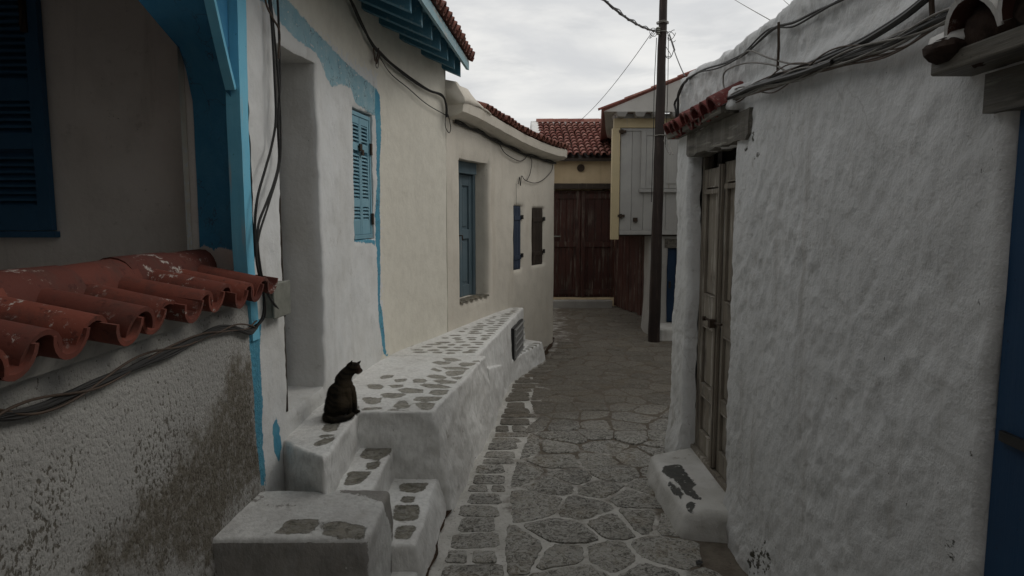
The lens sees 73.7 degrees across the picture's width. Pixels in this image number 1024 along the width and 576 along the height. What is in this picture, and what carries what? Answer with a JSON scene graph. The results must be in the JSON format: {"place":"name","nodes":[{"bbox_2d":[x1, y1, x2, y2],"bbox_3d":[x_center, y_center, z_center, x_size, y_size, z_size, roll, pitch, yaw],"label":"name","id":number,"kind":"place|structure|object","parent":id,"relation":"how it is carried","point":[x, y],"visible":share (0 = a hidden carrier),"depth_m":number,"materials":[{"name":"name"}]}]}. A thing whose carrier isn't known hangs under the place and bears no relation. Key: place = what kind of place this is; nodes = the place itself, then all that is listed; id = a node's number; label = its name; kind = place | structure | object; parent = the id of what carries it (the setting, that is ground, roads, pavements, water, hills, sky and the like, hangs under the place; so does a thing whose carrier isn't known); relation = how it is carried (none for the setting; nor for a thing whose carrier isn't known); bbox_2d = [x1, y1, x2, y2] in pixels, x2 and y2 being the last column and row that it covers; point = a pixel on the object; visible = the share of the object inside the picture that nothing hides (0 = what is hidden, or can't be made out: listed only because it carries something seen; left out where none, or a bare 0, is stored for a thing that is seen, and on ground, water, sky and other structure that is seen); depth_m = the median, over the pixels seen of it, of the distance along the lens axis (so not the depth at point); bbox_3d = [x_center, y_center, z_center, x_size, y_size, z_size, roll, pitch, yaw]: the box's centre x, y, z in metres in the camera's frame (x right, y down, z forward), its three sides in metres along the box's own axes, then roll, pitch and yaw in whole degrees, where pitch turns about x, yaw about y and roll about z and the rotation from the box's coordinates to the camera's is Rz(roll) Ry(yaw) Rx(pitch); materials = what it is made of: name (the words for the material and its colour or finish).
{"place":"outdoors","nodes":[
{"label":"outdoors","id":0,"kind":"place"},
{"bbox_2d":[426,306,747,575],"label":"street","id":1,"kind":"structure","parent":0,"point":[558,484],"depth_m":4.58,"materials":[{"name":"stone"}]},
{"bbox_2d":[213,490,392,575],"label":"masonry platform","id":2,"kind":"structure","parent":1,"relation":"on","point":[304,533],"depth_m":2.87,"materials":[{"name":"white paint"}]},
{"bbox_2d":[177,0,474,491],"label":"village house","id":3,"kind":"structure","parent":1,"relation":"on","point":[353,243],"depth_m":4.49,"materials":[{"name":"white paint"}]},
{"bbox_2d":[254,0,285,327],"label":"cable bundle","id":4,"kind":"object","parent":3,"relation":"attached to","point":[278,125],"visible":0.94,"depth_m":3.29,"materials":[{"name":"black rubber"}]},
{"bbox_2d":[262,280,290,318],"bbox_3d":[-1.173,0.055,3.386,0.074,0.173,0.206,0,6,4],"label":"junction box","id":5,"kind":"object","parent":3,"relation":"attached to","point":[280,295],"visible":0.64,"depth_m":3.35,"materials":[{"name":"grey plastic"}]},
{"bbox_2d":[352,110,373,239],"bbox_3d":[-1.108,-0.809,4.958,0.070,0.900,0.441,1,6,7],"label":"window","id":6,"kind":"structure","parent":3,"relation":"in","point":[362,146],"depth_m":4.99,"materials":[{"name":"wood"}]},
{"bbox_2d":[349,0,450,132],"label":"cable bundle","id":7,"kind":"object","parent":3,"relation":"attached to","point":[382,55],"visible":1,"depth_m":5.32,"materials":[{"name":"black rubber"}]},
{"bbox_2d":[283,412,445,575],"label":"doorstep stairs","id":8,"kind":"structure","parent":1,"relation":"on","point":[323,457],"depth_m":3.54,"materials":[{"name":"white paint"}]},
{"bbox_2d":[321,361,362,423],"bbox_3d":[-0.969,0.581,3.854,0.215,0.335,0.239,0,6,0],"label":"cat","id":9,"kind":"object","parent":8,"relation":"on","point":[340,402],"visible":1,"depth_m":3.84},
{"bbox_2d":[313,356,493,511],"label":"stone terrace","id":10,"kind":"structure","parent":1,"relation":"on","point":[426,417],"depth_m":4.33,"materials":[{"name":"white paint"}]},
{"bbox_2d":[390,308,525,388],"bbox_3d":[-0.283,0.728,6.757,0.913,0.706,2.906,2,7,20],"label":"masonry bench","id":11,"kind":"object","parent":1,"relation":"on","point":[497,338],"visible":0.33,"depth_m":6.51,"materials":[{"name":"white paint"}]},
{"bbox_2d":[487,365,508,426],"bbox_3d":[-0.294,0.851,6.318,0.464,0.565,1.557,1,6,6],"label":"ledge","id":12,"kind":"object","parent":1,"relation":"on","point":[498,391],"visible":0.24,"depth_m":6.01,"materials":[{"name":"white paint"}]},
{"bbox_2d":[446,80,569,346],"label":"cottage","id":13,"kind":"structure","parent":1,"relation":"on","point":[500,238],"depth_m":7.55,"materials":[{"name":"white paint"}]},
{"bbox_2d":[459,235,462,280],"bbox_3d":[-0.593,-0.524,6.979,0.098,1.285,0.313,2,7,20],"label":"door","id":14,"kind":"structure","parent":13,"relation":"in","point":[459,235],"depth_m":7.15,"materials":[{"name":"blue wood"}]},
{"bbox_2d":[459,174,471,296],"bbox_3d":[-0.510,-0.558,7.287,0.040,1.285,0.313,2,7,20],"label":"window","id":15,"kind":"structure","parent":13,"relation":"in","point":[465,219],"depth_m":7.29,"materials":[{"name":"blue wood"}]},
{"bbox_2d":[454,120,556,185],"bbox_3d":[-0.009,-1.341,7.747,0.094,0.781,2.763,3,7,24],"label":"cable bundle","id":16,"kind":"object","parent":13,"relation":"attached to","point":[483,133],"visible":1,"depth_m":7.76,"materials":[{"name":"black rubber"}]},
{"bbox_2d":[513,206,523,269],"bbox_3d":[0.061,-0.601,8.166,0.062,0.760,0.227,3,7,26],"label":"window","id":17,"kind":"structure","parent":13,"relation":"in","point":[516,209],"depth_m":8.13,"materials":[{"name":"blue wood"}]},
{"bbox_2d":[531,208,544,264],"bbox_3d":[0.324,-0.654,8.676,0.062,0.715,0.338,3,7,27],"label":"window","id":18,"kind":"structure","parent":13,"relation":"in","point":[536,226],"depth_m":8.64,"materials":[{"name":"brown wood"}]},
{"bbox_2d":[511,339,544,382],"bbox_3d":[0.123,0.834,7.716,0.352,0.293,1.408,1,6,12],"label":"corner bench","id":19,"kind":"object","parent":1,"relation":"on","point":[531,355],"visible":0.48,"depth_m":7.69,"materials":[{"name":"white paint"}]},
{"bbox_2d":[530,118,619,307],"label":"back house","id":20,"kind":"structure","parent":1,"relation":"on","point":[584,247],"depth_m":12.87,"materials":[{"name":"yellow paint"}]},
{"bbox_2d":[614,236,644,315],"bbox_3d":[2.135,-0.214,11.573,0.301,1.390,2.463,0,6,-3],"label":"plank fence","id":21,"kind":"object","parent":1,"relation":"on","point":[628,273],"visible":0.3,"depth_m":12.09,"materials":[{"name":"red wood"}]},
{"bbox_2d":[598,68,696,340],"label":"oriel house","id":22,"kind":"structure","parent":1,"relation":"on","point":[626,128],"depth_m":9.65,"materials":[{"name":"paint"}]},
{"bbox_2d":[639,131,678,191],"bbox_3d":[2.127,-1.778,9.608,0.660,0.857,0.048,0,6,0],"label":"window","id":23,"kind":"structure","parent":22,"relation":"in","point":[647,144],"depth_m":9.61,"materials":[{"name":"grey wood"}]},
{"bbox_2d":[666,248,676,321],"bbox_3d":[2.618,-0.042,9.949,0.748,1.080,0.070,0,6,-1],"label":"door","id":24,"kind":"structure","parent":22,"relation":"in","point":[672,252],"depth_m":9.92,"materials":[{"name":"blue wood"}]},
{"bbox_2d":[648,0,675,342],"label":"utility pole","id":25,"kind":"object","parent":1,"relation":"on","point":[661,32],"visible":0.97,"depth_m":9.06,"materials":[{"name":"brown wood"}]},
{"bbox_2d":[581,32,651,119],"bbox_3d":[1.633,-3.463,11.781,0.009,0.432,5.801,0,6,-4],"label":"overhead wire","id":26,"kind":"object","parent":25,"relation":"attached to","point":[618,78],"visible":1,"depth_m":10.82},
{"bbox_2d":[602,0,656,31],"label":"overhead wire","id":27,"kind":"object","parent":25,"relation":"attached to","point":[619,12],"visible":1,"depth_m":6.98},
{"bbox_2d":[666,34,684,76],"bbox_3d":[1.824,-2.586,7.465,0.129,1.120,3.063,1,6,9],"label":"overhead wire","id":28,"kind":"object","parent":25,"relation":"attached to","point":[675,54],"visible":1,"depth_m":8.28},
{"bbox_2d":[646,448,727,543],"bbox_3d":[1.089,1.252,4.190,0.409,0.233,1.143,0,6,0],"label":"doorstep","id":29,"kind":"object","parent":1,"relation":"on","point":[689,491],"depth_m":3.93,"materials":[{"name":"white paint"}]},
{"bbox_2d":[663,0,1023,575],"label":"stone cottage","id":30,"kind":"structure","parent":1,"relation":"on","point":[847,380],"depth_m":2.29,"materials":[{"name":"white paint"}]},
{"bbox_2d":[697,164,725,467],"bbox_3d":[1.242,0.176,4.249,0.110,1.853,0.570,0,6,0],"label":"door","id":31,"kind":"structure","parent":30,"relation":"in","point":[714,191],"depth_m":4.32,"materials":[{"name":"grey wood"}]},
{"bbox_2d":[715,160,735,480],"bbox_3d":[1.266,0.208,3.905,0.061,1.863,0.417,0,6,0],"label":"door","id":32,"kind":"structure","parent":30,"relation":"in","point":[730,178],"depth_m":4.01,"materials":[{"name":"grey wood"}]},
{"bbox_2d":[735,0,769,19],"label":"overhead wire","id":33,"kind":"object","parent":30,"relation":"attached to","point":[754,11],"visible":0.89,"depth_m":4.24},
{"bbox_2d":[673,0,843,117],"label":"cable bundle","id":34,"kind":"object","parent":30,"relation":"attached to","point":[785,25],"visible":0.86,"depth_m":3.23,"materials":[{"name":"black rubber"}]},
{"bbox_2d":[776,22,779,70],"bbox_3d":[1.140,-1.035,2.924,0.012,0.202,0.022,0,6,0],"label":"hanger rod","id":35,"kind":"object","parent":30,"relation":"attached to","point":[778,42],"visible":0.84,"depth_m":2.92,"materials":[{"name":"metal"}]},
{"bbox_2d":[722,0,927,87],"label":"cable bundle","id":36,"kind":"object","parent":30,"relation":"attached to","point":[912,9],"visible":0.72,"depth_m":2.19,"materials":[{"name":"black rubber"}]},
{"bbox_2d":[727,7,949,102],"bbox_3d":[1.117,-0.880,3.029,0.036,0.162,3.238,0,6,0],"label":"cable bundle","id":37,"kind":"object","parent":30,"relation":"attached to","point":[924,27],"visible":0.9,"depth_m":2.25,"materials":[{"name":"black rubber"}]},
{"bbox_2d":[928,0,934,17],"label":"hanger rod","id":38,"kind":"object","parent":30,"relation":"attached to","point":[931,7],"visible":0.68,"depth_m":1.85,"materials":[{"name":"metal"}]},
{"bbox_2d":[984,110,1023,575],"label":"door","id":39,"kind":"structure","parent":30,"relation":"in","point":[1004,554],"depth_m":1.62,"materials":[{"name":"blue wood"}]},
{"bbox_2d":[444,0,792,128],"label":"sky","id":40,"kind":"structure","parent":0,"point":[533,60],"materials":[{"name":"white"}]},
{"label":"ground","id":41,"kind":"structure","parent":0,"visible":0},
{"bbox_2d":[0,0,277,575],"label":"porch house","id":42,"kind":"structure","parent":41,"relation":"on","point":[155,469],"depth_m":2.91,"materials":[{"name":"paint"}]},
{"bbox_2d":[0,320,257,421],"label":"cable bundle","id":43,"kind":"object","parent":42,"relation":"attached to","point":[78,392],"visible":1,"depth_m":2.09,"materials":[{"name":"black rubber"}]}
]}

